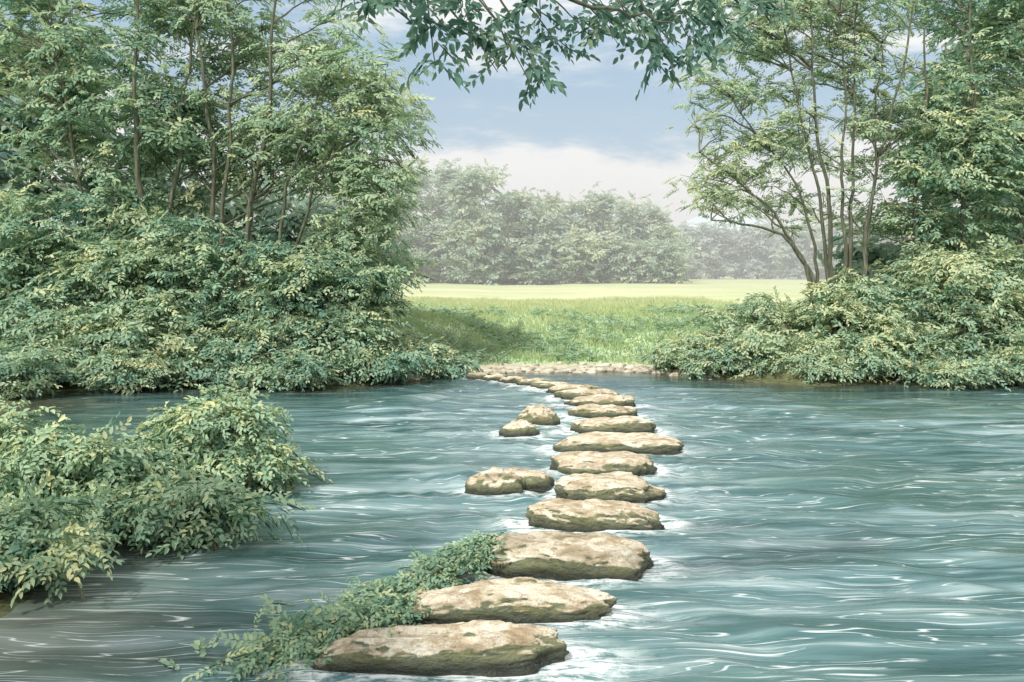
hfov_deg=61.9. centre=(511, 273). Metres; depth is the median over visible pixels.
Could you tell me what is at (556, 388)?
stepping stone
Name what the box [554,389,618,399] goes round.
stepping stone
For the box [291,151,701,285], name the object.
background forest
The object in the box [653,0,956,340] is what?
tree
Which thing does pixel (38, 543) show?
shrub
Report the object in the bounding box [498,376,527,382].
stepping stone
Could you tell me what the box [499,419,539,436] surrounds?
river rock
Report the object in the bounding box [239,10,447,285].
tree
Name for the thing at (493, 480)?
river rock
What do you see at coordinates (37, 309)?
shrub
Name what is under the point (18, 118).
tree
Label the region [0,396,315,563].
shrub
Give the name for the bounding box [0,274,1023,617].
ground
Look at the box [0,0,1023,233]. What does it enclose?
sky
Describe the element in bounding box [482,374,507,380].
stepping stone
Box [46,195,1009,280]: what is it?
background forest
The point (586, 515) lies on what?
stepping stone
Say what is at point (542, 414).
river rock
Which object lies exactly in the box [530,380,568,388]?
stepping stone
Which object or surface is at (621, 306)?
grass
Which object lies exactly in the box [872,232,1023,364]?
shrub
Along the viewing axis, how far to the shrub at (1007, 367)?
17.07 m
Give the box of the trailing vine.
[158,529,511,681]
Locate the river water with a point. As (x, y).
(858, 533)
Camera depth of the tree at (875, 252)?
23.94 m
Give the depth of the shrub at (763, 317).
18.89 m
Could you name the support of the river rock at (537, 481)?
in the river water
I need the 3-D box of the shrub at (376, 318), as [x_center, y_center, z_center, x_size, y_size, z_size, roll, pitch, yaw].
[-2.965,0.810,18.099,4.678,3.513,3.273,0,0,0]
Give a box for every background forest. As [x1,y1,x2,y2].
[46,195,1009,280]
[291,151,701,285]
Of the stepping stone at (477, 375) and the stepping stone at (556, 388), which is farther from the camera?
the stepping stone at (477, 375)
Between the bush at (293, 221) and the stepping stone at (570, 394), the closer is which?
the stepping stone at (570, 394)
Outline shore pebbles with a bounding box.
[405,362,714,379]
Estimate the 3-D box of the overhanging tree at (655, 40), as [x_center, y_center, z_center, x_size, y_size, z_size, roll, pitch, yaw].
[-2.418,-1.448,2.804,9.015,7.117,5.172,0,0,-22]
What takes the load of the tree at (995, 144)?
on the ground at (730, 288)
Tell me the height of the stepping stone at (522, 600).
0.614 m
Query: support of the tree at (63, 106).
on the ground at (730, 288)
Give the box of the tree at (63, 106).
[0,0,293,346]
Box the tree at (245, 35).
[102,0,382,340]
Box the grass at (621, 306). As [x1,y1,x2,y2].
[316,294,853,366]
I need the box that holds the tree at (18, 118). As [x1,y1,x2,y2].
[0,0,153,313]
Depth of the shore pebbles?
19.12 m
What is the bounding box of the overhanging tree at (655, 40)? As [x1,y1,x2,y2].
[318,0,800,111]
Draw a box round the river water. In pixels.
[0,371,1023,681]
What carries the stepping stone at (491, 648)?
in the river water
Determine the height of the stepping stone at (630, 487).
0.640 m
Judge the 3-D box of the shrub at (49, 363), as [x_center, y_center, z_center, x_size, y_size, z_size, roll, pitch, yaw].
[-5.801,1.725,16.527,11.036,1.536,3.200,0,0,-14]
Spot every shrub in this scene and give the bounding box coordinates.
[0,179,156,358]
[0,327,483,401]
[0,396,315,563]
[0,475,123,607]
[22,200,261,385]
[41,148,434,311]
[121,380,332,493]
[168,232,402,385]
[272,230,481,380]
[634,336,1023,390]
[646,286,848,375]
[775,266,974,379]
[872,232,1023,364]
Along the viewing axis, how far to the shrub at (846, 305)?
18.11 m
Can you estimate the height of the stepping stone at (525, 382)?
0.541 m
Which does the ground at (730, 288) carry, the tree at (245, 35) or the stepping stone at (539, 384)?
the tree at (245, 35)
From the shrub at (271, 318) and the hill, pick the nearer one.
the shrub at (271, 318)
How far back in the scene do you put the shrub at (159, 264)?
17.28 m
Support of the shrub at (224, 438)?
on the ground at (730, 288)
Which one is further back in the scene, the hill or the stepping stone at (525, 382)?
the hill
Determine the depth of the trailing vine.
5.14 m
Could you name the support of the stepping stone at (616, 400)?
in the river water
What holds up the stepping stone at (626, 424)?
in the river water
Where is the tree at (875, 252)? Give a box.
[803,0,1023,320]
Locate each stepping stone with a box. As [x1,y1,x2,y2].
[311,620,568,676]
[403,577,617,624]
[466,372,489,379]
[480,531,653,581]
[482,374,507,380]
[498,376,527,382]
[516,378,553,385]
[525,498,664,531]
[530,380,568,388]
[546,384,599,393]
[549,451,657,475]
[553,431,683,454]
[553,471,666,503]
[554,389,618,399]
[564,394,635,406]
[568,403,637,417]
[570,415,655,433]
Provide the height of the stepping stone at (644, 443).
0.574 m
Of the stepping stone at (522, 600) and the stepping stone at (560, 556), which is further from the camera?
the stepping stone at (560, 556)
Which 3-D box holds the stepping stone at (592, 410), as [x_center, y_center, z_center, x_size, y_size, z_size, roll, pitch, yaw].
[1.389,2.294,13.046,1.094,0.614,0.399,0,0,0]
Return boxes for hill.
[48,214,911,273]
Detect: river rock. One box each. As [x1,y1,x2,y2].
[464,466,525,494]
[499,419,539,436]
[503,467,554,492]
[517,404,559,425]
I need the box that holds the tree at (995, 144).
[826,0,1023,329]
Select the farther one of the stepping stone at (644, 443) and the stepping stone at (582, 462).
the stepping stone at (644, 443)

